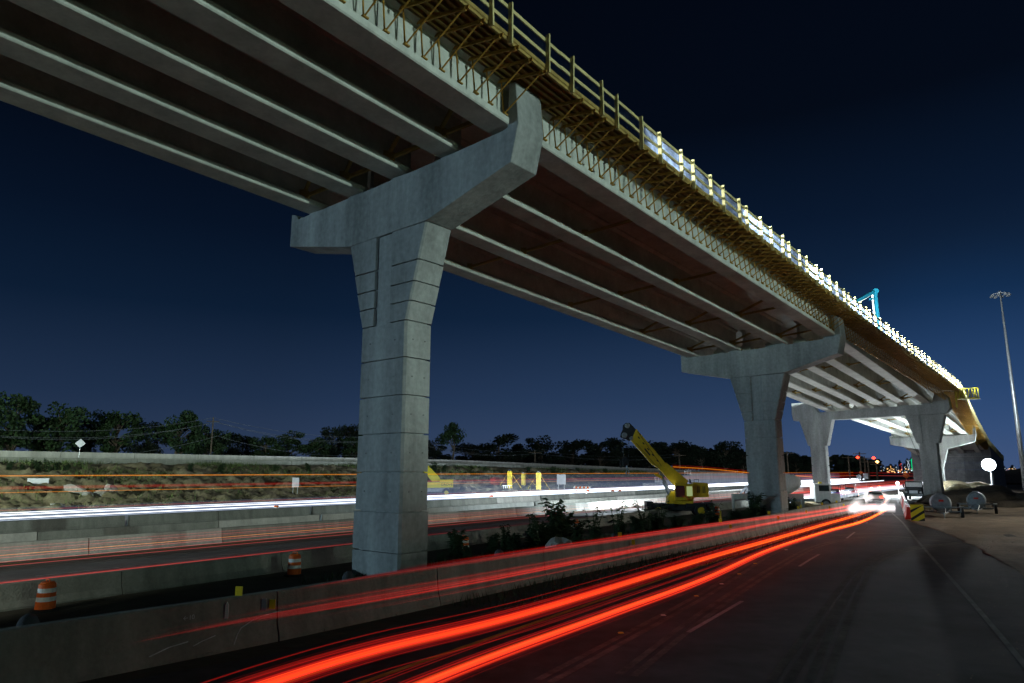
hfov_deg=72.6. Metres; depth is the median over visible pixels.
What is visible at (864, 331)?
overhang bracket
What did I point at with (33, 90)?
bridge girder
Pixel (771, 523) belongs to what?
concrete barrier
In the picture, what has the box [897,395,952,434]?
bridge girder
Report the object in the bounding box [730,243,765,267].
overhang bracket
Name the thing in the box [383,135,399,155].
timber brace
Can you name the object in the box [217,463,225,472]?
tall weed
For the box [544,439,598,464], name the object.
tree
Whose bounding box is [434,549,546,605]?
concrete barrier
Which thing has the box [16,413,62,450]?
tree
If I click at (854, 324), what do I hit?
overhang bracket
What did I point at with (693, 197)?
overhang bracket
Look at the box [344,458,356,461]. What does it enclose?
parapet wall
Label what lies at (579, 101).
overhang bracket
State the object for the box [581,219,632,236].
timber brace
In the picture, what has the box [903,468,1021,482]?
hill
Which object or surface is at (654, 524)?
tall weed
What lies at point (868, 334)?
overhang bracket
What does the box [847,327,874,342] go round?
overhang bracket
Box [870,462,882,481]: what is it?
utility pole
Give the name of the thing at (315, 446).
tree
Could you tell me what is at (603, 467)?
parapet wall
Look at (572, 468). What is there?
parapet wall
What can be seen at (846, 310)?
overhang bracket
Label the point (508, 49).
overhang bracket
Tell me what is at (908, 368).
overhang bracket
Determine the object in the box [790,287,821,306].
overhang bracket
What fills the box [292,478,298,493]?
road sign
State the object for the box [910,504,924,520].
chevron panel
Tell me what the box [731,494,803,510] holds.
steel frame
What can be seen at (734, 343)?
timber brace
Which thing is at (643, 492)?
concrete barrier
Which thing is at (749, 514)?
tall weed
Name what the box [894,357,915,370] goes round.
overhang bracket
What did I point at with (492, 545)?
tall weed
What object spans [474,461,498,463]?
parapet wall
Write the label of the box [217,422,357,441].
power line
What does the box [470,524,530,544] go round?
concrete barrier
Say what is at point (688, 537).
concrete barrier
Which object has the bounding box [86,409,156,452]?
tree
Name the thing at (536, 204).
bridge girder
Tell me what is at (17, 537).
concrete barrier
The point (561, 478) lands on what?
road sign
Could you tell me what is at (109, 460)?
parapet wall
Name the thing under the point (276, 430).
power line
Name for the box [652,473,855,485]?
slope
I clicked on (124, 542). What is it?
concrete barrier
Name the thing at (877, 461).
utility pole
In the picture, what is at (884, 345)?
overhang bracket
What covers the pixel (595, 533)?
tall weed
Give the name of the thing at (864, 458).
utility pole
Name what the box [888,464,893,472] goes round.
skyscraper
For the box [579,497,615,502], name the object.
concrete barrier
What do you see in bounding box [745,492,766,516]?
tall weed
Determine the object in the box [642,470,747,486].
unfinished wall
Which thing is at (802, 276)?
overhang bracket
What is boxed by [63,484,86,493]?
boulder
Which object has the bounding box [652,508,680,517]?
concrete barrier
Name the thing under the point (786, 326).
bridge deck
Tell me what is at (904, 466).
skyscraper
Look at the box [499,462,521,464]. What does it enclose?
parapet wall
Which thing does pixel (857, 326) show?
overhang bracket
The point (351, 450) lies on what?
tree
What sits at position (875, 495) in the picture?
car
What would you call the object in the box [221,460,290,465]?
parapet wall
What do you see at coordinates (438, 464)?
parapet wall
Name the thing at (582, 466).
parapet wall
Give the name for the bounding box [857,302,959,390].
guard rail
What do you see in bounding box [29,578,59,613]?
traffic drum
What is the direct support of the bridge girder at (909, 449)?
on the bridge pier at (948, 442)
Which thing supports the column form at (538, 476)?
on the embankment
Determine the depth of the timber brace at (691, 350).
60.73 m
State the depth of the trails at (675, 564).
29.52 m
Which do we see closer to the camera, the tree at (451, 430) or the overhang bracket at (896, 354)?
the overhang bracket at (896, 354)
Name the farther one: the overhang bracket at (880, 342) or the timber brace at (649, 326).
the overhang bracket at (880, 342)
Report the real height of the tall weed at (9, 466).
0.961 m
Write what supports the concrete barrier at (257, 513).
on the shoulder
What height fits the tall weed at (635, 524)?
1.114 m
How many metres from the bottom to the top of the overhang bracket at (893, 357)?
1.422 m
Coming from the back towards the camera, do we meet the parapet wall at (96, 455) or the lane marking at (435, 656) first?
the parapet wall at (96, 455)
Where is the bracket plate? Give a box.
[261,598,266,610]
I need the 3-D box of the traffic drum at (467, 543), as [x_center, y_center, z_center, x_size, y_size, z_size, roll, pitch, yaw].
[-2.255,9.571,32.898,0.720,0.855,0.720,10,-15,-44]
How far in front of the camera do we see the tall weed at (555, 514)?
35.69 m
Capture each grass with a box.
[0,457,669,509]
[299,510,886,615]
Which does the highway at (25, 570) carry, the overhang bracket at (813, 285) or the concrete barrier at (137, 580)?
the concrete barrier at (137, 580)
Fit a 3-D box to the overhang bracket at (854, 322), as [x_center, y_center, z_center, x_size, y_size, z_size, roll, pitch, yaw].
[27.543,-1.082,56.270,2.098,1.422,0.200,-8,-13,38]
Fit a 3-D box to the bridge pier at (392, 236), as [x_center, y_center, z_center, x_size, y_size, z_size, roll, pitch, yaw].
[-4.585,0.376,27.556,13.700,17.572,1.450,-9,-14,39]
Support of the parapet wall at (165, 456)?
on the terrace
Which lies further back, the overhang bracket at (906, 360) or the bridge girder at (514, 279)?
the overhang bracket at (906, 360)
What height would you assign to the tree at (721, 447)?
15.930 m
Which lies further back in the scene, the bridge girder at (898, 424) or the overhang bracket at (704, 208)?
the bridge girder at (898, 424)
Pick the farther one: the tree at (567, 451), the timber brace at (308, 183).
the tree at (567, 451)
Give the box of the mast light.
[990,290,1023,490]
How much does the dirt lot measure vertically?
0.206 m
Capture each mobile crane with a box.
[425,466,452,496]
[620,423,714,516]
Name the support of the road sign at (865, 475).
on the highway at (25, 570)
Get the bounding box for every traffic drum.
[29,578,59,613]
[284,552,303,576]
[461,535,468,554]
[715,507,721,515]
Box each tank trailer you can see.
[924,493,964,518]
[956,491,997,513]
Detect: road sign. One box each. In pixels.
[27,478,48,483]
[75,439,85,457]
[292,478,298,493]
[557,474,565,493]
[863,473,867,486]
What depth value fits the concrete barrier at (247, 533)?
41.13 m
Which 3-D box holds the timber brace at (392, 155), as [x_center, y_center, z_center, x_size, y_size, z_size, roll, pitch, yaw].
[-3.847,-7.369,26.889,2.319,0.496,0.392,-4,-11,22]
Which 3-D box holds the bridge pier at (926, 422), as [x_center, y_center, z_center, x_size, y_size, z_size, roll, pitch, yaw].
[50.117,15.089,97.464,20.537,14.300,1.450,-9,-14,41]
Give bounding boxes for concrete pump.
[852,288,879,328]
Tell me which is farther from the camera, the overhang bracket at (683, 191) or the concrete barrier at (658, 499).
the concrete barrier at (658, 499)
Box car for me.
[867,491,884,503]
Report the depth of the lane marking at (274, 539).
36.84 m
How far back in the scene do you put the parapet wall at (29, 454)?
88.36 m
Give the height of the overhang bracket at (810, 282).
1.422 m
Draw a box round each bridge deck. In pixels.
[367,77,857,330]
[399,0,559,90]
[697,314,952,389]
[849,389,958,415]
[946,445,998,460]
[950,425,988,445]
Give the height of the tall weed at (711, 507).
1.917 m
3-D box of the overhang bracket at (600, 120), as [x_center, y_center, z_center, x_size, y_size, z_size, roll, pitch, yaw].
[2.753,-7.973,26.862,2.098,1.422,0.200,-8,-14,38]
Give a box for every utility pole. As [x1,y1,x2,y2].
[207,417,219,454]
[529,450,540,462]
[673,454,685,469]
[784,451,793,473]
[842,456,858,481]
[853,452,865,481]
[858,456,874,481]
[867,460,878,481]
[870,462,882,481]
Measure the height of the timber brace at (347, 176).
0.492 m
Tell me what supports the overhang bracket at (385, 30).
attached to the bridge girder at (348, 24)
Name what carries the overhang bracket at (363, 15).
attached to the bridge girder at (348, 24)
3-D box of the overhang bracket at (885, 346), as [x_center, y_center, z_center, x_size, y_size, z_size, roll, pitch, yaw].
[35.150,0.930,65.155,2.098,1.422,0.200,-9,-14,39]
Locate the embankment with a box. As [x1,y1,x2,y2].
[0,461,719,519]
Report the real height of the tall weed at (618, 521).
2.230 m
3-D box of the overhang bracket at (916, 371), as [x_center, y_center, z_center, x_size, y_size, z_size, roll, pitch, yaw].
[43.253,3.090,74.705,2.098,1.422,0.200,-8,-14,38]
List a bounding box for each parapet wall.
[0,451,60,457]
[0,457,32,462]
[32,457,136,463]
[60,452,134,458]
[134,453,197,459]
[137,459,220,464]
[198,455,252,459]
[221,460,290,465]
[253,456,300,460]
[291,461,349,465]
[301,457,343,461]
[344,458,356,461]
[428,459,445,462]
[428,463,442,465]
[443,463,479,466]
[446,460,473,463]
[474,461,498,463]
[480,464,513,467]
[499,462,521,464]
[514,465,542,467]
[522,463,542,465]
[543,464,561,466]
[543,466,568,468]
[562,465,579,466]
[569,467,591,469]
[580,465,595,467]
[596,466,611,468]
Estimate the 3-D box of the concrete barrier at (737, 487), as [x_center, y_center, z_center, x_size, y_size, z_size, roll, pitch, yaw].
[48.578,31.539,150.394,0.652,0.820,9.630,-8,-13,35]
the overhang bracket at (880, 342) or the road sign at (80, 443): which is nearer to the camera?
the overhang bracket at (880, 342)
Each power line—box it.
[4,422,212,439]
[7,422,215,437]
[13,418,209,431]
[216,418,336,436]
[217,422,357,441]
[219,436,347,455]
[220,423,357,442]
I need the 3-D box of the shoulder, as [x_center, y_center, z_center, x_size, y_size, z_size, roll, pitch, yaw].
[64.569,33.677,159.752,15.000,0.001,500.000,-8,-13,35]
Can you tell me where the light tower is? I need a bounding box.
[982,459,995,483]
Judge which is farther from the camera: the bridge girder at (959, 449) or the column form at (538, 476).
the bridge girder at (959, 449)
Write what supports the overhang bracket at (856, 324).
attached to the bridge girder at (913, 389)
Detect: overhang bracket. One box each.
[361,0,376,19]
[382,0,409,33]
[399,0,441,47]
[416,4,469,60]
[434,18,485,72]
[452,33,503,84]
[468,45,519,94]
[483,57,532,105]
[498,69,546,115]
[541,98,583,141]
[549,109,595,149]
[561,117,606,157]
[572,125,616,164]
[583,134,627,171]
[594,142,637,178]
[605,149,648,185]
[614,158,657,192]
[625,164,666,197]
[632,171,674,204]
[640,177,681,209]
[649,183,690,214]
[657,189,697,219]
[665,195,705,225]
[673,201,712,230]
[680,206,720,234]
[687,212,726,239]
[694,216,731,243]
[700,221,738,247]
[706,225,743,251]
[712,230,749,255]
[718,234,754,259]
[724,239,760,263]
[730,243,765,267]
[735,247,770,270]
[743,251,775,274]
[745,254,780,277]
[751,258,785,280]
[756,262,789,283]
[760,265,794,286]
[766,269,798,290]
[769,272,802,292]
[774,275,807,295]
[778,278,810,298]
[783,281,814,301]
[786,284,815,303]
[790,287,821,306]
[794,289,824,308]
[798,292,828,311]
[801,295,832,313]
[806,297,835,315]
[810,300,838,317]
[813,302,841,320]
[815,305,844,322]
[819,307,847,324]
[821,309,848,326]
[824,311,853,328]
[828,313,856,330]
[843,320,864,332]
[844,321,866,335]
[844,323,869,339]
[845,325,871,340]
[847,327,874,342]
[850,328,876,344]
[852,330,879,345]
[857,332,881,347]
[858,333,883,348]
[860,335,885,350]
[862,336,887,351]
[865,338,888,353]
[867,340,891,354]
[869,341,894,355]
[873,344,897,358]
[876,345,899,359]
[880,348,902,361]
[882,349,905,363]
[886,352,908,365]
[887,353,909,366]
[889,354,911,367]
[892,356,913,368]
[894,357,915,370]
[897,359,918,372]
[898,360,920,373]
[901,362,921,374]
[901,363,922,375]
[903,364,924,376]
[905,365,925,377]
[917,374,938,385]
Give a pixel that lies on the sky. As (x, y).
(883, 140)
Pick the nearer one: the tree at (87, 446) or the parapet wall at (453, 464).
the tree at (87, 446)
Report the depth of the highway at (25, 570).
33.25 m
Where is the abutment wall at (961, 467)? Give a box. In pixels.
[911,447,1006,486]
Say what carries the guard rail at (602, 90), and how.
attached to the bridge deck at (554, 93)
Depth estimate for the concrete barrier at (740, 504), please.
74.28 m
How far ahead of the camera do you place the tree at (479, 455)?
208.61 m
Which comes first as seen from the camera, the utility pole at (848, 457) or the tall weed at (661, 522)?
the tall weed at (661, 522)
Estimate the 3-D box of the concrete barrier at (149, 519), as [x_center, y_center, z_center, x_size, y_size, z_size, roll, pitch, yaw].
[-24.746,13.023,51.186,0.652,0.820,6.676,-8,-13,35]
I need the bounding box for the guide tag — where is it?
[224,602,228,617]
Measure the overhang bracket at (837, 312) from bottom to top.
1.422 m
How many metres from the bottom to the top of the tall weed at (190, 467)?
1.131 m
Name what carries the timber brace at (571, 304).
attached to the bridge girder at (514, 279)
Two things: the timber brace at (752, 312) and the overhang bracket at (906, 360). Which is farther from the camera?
the overhang bracket at (906, 360)
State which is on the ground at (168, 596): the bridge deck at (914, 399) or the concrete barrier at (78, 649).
the concrete barrier at (78, 649)
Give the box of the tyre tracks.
[535,533,963,682]
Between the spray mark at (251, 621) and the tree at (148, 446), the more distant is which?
the tree at (148, 446)
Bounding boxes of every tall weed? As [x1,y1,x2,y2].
[5,462,14,469]
[30,459,44,471]
[43,457,55,471]
[52,461,59,469]
[188,463,193,470]
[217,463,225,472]
[273,464,279,470]
[305,463,311,471]
[430,461,437,471]
[446,528,467,556]
[459,545,474,558]
[484,532,501,552]
[496,523,510,549]
[502,532,521,550]
[523,513,542,549]
[533,521,559,548]
[536,498,568,536]
[558,511,577,542]
[565,518,587,542]
[582,506,606,540]
[588,527,603,540]
[607,499,629,534]
[614,524,628,536]
[626,515,646,532]
[632,500,654,532]
[645,514,659,530]
[653,500,671,530]
[668,515,687,528]
[687,513,706,525]
[696,500,721,523]
[707,516,718,522]
[727,510,747,520]
[742,507,757,518]
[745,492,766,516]
[758,506,765,515]
[788,497,796,509]
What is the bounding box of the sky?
[0,0,1023,471]
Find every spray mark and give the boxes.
[149,641,187,656]
[234,610,280,644]
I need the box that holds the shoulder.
[319,479,913,517]
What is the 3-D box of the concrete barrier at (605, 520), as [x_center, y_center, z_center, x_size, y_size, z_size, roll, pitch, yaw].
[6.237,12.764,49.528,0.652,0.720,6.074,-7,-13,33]
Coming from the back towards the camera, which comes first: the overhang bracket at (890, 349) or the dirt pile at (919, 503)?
the dirt pile at (919, 503)
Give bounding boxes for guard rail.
[480,0,560,73]
[561,52,857,314]
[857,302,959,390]
[959,382,978,425]
[978,421,989,445]
[990,442,1003,460]
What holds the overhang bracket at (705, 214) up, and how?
attached to the bridge girder at (562, 165)
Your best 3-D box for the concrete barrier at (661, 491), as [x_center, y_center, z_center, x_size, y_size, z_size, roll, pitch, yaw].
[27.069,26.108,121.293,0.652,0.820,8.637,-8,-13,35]
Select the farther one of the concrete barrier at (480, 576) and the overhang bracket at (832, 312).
the overhang bracket at (832, 312)
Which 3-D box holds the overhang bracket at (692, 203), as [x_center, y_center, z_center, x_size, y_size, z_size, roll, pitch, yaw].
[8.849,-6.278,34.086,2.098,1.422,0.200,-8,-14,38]
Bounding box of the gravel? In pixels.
[876,511,1022,678]
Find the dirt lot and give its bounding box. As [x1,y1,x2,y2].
[907,490,1023,575]
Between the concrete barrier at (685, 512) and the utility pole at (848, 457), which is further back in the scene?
the utility pole at (848, 457)
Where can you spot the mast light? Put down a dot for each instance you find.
(1018, 434)
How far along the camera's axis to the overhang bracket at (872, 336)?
61.04 m
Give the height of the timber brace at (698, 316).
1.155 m
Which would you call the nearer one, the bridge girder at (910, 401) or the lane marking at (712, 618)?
the lane marking at (712, 618)
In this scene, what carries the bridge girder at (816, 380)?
on the bridge pier at (926, 422)
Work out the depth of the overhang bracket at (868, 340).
59.88 m
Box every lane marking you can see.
[0,484,884,564]
[357,514,854,682]
[686,532,854,632]
[892,513,1023,667]
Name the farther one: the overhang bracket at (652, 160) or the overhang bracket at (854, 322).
the overhang bracket at (854, 322)
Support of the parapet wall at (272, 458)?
on the terrace
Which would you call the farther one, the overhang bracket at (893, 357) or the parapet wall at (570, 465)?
the parapet wall at (570, 465)
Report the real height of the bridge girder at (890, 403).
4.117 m
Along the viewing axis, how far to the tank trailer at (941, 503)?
58.44 m
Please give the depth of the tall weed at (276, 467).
100.93 m
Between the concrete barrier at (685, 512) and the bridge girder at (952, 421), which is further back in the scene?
the bridge girder at (952, 421)
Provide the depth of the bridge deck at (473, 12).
22.19 m
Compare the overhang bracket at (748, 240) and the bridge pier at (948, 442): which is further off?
the bridge pier at (948, 442)
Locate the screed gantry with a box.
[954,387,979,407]
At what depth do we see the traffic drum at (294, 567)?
25.77 m
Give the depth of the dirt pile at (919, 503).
71.66 m
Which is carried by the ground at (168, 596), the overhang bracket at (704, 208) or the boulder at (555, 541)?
the boulder at (555, 541)
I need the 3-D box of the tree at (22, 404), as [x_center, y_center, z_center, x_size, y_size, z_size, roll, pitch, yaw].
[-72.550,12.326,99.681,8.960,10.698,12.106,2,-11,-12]
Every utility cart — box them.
[831,485,842,499]
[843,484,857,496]
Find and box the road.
[119,496,1023,682]
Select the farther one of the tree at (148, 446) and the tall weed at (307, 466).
the tree at (148, 446)
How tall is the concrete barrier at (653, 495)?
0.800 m
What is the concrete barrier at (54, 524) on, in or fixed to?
on the shoulder
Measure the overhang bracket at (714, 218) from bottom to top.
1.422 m
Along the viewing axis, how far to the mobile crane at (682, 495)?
60.47 m
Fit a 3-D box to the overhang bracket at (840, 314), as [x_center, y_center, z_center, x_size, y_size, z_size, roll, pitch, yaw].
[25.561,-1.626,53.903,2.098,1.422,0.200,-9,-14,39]
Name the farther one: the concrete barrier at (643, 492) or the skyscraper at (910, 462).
the skyscraper at (910, 462)
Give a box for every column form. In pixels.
[500,471,521,488]
[513,472,534,484]
[528,471,550,490]
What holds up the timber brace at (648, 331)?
attached to the bridge girder at (514, 279)
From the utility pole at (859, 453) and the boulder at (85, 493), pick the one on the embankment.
the boulder at (85, 493)
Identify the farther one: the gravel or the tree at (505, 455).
the tree at (505, 455)
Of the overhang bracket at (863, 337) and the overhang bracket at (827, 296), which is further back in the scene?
the overhang bracket at (863, 337)
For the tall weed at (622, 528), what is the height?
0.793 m
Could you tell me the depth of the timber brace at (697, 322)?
51.92 m
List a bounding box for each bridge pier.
[290,82,542,575]
[681,316,845,514]
[791,393,951,495]
[889,427,976,480]
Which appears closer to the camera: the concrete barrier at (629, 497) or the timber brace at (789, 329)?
the timber brace at (789, 329)
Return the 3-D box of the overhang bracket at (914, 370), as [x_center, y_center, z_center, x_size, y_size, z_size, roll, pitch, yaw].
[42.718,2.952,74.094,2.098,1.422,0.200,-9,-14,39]
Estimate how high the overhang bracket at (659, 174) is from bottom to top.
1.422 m
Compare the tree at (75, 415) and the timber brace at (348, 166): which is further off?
the tree at (75, 415)
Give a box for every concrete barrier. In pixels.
[0,516,124,533]
[0,532,36,542]
[0,537,88,561]
[0,571,121,611]
[0,590,277,682]
[37,521,217,539]
[88,528,221,554]
[119,552,282,593]
[126,511,218,525]
[218,507,309,520]
[218,515,319,527]
[222,519,353,542]
[272,566,439,640]
[278,544,357,571]
[310,504,358,515]
[320,512,353,520]
[353,511,465,524]
[423,506,467,512]
[423,531,473,550]
[427,500,450,507]
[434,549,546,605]
[450,498,496,505]
[464,507,516,520]
[467,502,533,509]
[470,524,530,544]
[495,495,540,503]
[515,503,576,516]
[534,499,579,505]
[534,518,581,531]
[540,494,567,500]
[541,536,632,580]
[568,492,601,498]
[575,501,613,510]
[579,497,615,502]
[580,514,620,528]
[601,491,634,496]
[612,499,642,507]
[616,495,642,499]
[620,510,653,522]
[628,526,700,562]
[635,490,657,494]
[641,497,665,505]
[643,494,665,497]
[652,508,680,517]
[658,489,673,493]
[680,511,692,514]
[695,518,756,547]
[700,493,718,499]
[708,502,727,511]
[713,490,728,492]
[716,486,730,489]
[718,492,736,498]
[726,500,746,508]
[729,489,742,491]
[730,485,744,489]
[751,512,787,535]
[783,507,810,527]
[808,504,832,520]
[830,501,851,516]
[849,499,866,512]
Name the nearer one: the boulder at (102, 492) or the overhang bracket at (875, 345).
the overhang bracket at (875, 345)
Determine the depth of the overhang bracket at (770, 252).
40.77 m
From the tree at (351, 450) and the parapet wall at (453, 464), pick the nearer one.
the parapet wall at (453, 464)
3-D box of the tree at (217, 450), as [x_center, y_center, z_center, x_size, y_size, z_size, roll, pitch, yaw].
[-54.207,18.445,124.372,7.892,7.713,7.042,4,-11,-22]
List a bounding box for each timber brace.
[299,181,310,194]
[302,187,328,198]
[339,160,351,175]
[342,168,370,180]
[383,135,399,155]
[386,145,419,160]
[435,109,452,131]
[438,121,473,137]
[467,257,504,268]
[521,239,563,253]
[568,297,600,306]
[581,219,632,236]
[617,285,655,295]
[639,321,658,331]
[641,326,670,333]
[673,271,716,283]
[685,311,707,323]
[687,317,720,325]
[687,341,704,349]
[689,345,715,351]
[729,333,750,343]
[732,338,760,344]
[735,300,762,313]
[737,307,775,316]
[775,324,801,335]
[778,330,811,337]
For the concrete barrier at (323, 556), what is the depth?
28.63 m
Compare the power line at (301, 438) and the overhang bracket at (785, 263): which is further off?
the power line at (301, 438)
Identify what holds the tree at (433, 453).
on the terrace
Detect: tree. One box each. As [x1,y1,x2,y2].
[0,391,44,450]
[0,410,19,449]
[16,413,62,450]
[19,401,92,451]
[70,418,101,452]
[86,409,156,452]
[121,421,171,453]
[149,410,210,453]
[186,426,232,454]
[205,432,243,454]
[228,435,253,455]
[248,435,282,455]
[261,430,312,456]
[301,437,331,456]
[320,426,343,457]
[335,424,359,457]
[339,435,362,457]
[428,438,451,459]
[436,422,466,459]
[450,442,494,460]
[480,433,532,461]
[508,443,532,462]
[524,435,565,463]
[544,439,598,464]
[587,441,622,466]
[604,437,640,466]
[624,440,673,468]
[653,440,701,469]
[678,444,717,470]
[711,440,745,470]
[723,451,747,473]
[784,452,805,474]
[799,462,812,474]
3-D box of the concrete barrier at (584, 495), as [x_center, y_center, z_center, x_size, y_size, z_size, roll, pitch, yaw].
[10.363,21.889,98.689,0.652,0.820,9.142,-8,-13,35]
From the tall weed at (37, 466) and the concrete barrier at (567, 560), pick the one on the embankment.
the tall weed at (37, 466)
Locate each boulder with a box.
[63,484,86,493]
[81,491,93,496]
[94,489,105,495]
[104,484,117,491]
[545,537,572,547]
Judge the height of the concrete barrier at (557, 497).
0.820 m
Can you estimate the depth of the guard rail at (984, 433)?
136.97 m
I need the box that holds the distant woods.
[439,448,882,479]
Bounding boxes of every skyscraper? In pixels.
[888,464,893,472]
[894,464,897,472]
[898,460,901,472]
[902,463,906,472]
[905,458,909,472]
[909,457,912,472]
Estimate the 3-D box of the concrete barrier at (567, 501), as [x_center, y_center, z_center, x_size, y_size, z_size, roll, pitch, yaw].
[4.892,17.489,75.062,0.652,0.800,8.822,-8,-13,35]
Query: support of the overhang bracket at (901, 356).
attached to the bridge deck at (786, 326)
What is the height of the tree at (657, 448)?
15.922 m
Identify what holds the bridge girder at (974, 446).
on the bridge pier at (948, 442)
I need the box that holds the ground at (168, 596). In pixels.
[0,472,1022,682]
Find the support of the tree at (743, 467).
on the terrace
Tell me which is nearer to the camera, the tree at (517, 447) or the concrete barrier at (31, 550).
the concrete barrier at (31, 550)
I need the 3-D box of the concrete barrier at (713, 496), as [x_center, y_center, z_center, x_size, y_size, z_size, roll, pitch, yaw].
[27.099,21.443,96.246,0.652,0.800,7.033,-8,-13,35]
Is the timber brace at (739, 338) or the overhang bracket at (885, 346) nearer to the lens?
the timber brace at (739, 338)
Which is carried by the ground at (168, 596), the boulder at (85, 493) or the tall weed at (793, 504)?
the tall weed at (793, 504)
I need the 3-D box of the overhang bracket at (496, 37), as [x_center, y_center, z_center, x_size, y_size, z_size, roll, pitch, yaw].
[-1.108,-9.027,22.022,2.098,1.422,0.200,-8,-13,36]
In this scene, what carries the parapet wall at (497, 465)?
on the terrace
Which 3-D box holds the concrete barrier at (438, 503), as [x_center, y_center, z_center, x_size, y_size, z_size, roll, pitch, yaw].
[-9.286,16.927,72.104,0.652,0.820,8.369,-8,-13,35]
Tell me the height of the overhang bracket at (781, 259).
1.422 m
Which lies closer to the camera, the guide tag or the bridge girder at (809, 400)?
the guide tag
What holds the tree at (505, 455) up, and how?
on the terrace
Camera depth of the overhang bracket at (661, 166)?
30.53 m
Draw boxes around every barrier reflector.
[235,586,242,595]
[269,599,275,608]
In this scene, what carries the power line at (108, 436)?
attached to the utility pole at (213, 421)
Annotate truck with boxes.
[739,473,840,503]
[902,481,923,499]
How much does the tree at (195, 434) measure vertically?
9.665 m
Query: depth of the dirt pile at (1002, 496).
75.90 m
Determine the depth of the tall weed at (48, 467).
77.26 m
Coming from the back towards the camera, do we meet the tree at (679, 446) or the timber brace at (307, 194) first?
the tree at (679, 446)
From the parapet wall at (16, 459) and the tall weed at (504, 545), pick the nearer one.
the tall weed at (504, 545)
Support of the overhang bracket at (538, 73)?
attached to the bridge girder at (348, 24)
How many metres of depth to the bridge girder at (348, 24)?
21.24 m
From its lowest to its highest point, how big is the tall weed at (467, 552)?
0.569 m
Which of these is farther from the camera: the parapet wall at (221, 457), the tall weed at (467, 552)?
the parapet wall at (221, 457)
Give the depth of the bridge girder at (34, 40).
23.08 m
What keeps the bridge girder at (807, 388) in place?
on the bridge pier at (926, 422)
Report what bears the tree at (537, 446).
on the terrace
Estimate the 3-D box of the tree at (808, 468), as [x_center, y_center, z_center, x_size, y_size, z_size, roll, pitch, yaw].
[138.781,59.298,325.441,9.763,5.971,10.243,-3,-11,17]
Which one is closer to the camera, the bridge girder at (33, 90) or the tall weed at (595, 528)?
the bridge girder at (33, 90)
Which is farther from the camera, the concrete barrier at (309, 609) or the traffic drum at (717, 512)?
the traffic drum at (717, 512)
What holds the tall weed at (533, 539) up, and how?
on the ground at (168, 596)
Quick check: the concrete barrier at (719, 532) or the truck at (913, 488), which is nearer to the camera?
the concrete barrier at (719, 532)
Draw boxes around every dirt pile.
[788,500,869,507]
[914,501,932,509]
[916,485,1023,508]
[943,480,988,490]
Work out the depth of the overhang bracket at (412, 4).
20.35 m
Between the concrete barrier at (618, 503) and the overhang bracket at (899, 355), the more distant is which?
the concrete barrier at (618, 503)
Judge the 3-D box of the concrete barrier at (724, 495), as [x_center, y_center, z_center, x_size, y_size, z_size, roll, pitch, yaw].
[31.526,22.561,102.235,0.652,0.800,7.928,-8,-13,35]
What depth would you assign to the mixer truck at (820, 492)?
73.33 m
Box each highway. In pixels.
[0,479,898,525]
[0,482,904,583]
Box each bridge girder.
[0,0,368,196]
[0,54,328,213]
[8,0,413,178]
[148,0,463,157]
[278,0,509,134]
[327,190,698,356]
[369,170,741,350]
[433,138,787,344]
[538,106,834,336]
[695,338,834,411]
[713,343,852,409]
[740,330,870,408]
[765,331,888,406]
[793,321,908,404]
[831,315,930,403]
[832,405,909,436]
[852,402,911,433]
[874,400,908,424]
[890,433,919,454]
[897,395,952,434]
[927,391,967,433]
[943,433,964,452]
[966,431,981,452]
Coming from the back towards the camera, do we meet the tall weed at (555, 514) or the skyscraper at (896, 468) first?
the skyscraper at (896, 468)
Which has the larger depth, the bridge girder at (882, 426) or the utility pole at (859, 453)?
the utility pole at (859, 453)
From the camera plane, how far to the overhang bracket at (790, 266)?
43.11 m
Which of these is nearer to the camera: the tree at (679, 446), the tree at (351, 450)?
the tree at (351, 450)
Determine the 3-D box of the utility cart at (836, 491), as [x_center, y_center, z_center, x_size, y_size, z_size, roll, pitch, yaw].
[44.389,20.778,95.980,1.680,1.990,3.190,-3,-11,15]
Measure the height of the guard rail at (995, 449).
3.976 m
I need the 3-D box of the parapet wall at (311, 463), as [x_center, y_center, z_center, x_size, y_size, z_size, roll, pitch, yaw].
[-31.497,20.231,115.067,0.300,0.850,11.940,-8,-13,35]
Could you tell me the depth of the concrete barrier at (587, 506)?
70.39 m
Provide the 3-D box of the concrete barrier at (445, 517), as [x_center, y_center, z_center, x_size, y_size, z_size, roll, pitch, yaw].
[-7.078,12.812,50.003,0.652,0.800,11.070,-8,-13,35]
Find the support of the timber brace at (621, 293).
attached to the bridge girder at (494, 233)
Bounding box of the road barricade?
[573,486,590,493]
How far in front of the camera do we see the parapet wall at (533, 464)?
178.18 m
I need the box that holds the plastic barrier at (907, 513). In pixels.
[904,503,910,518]
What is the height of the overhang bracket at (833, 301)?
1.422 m
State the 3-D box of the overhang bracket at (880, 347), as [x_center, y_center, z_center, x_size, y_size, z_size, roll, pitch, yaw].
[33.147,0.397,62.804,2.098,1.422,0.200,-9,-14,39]
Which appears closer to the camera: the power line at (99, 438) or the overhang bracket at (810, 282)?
the overhang bracket at (810, 282)
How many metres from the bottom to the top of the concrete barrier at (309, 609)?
1.090 m
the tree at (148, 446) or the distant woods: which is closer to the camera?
the tree at (148, 446)
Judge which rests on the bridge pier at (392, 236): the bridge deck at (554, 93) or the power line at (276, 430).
the bridge deck at (554, 93)
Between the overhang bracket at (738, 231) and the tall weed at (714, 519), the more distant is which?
the tall weed at (714, 519)

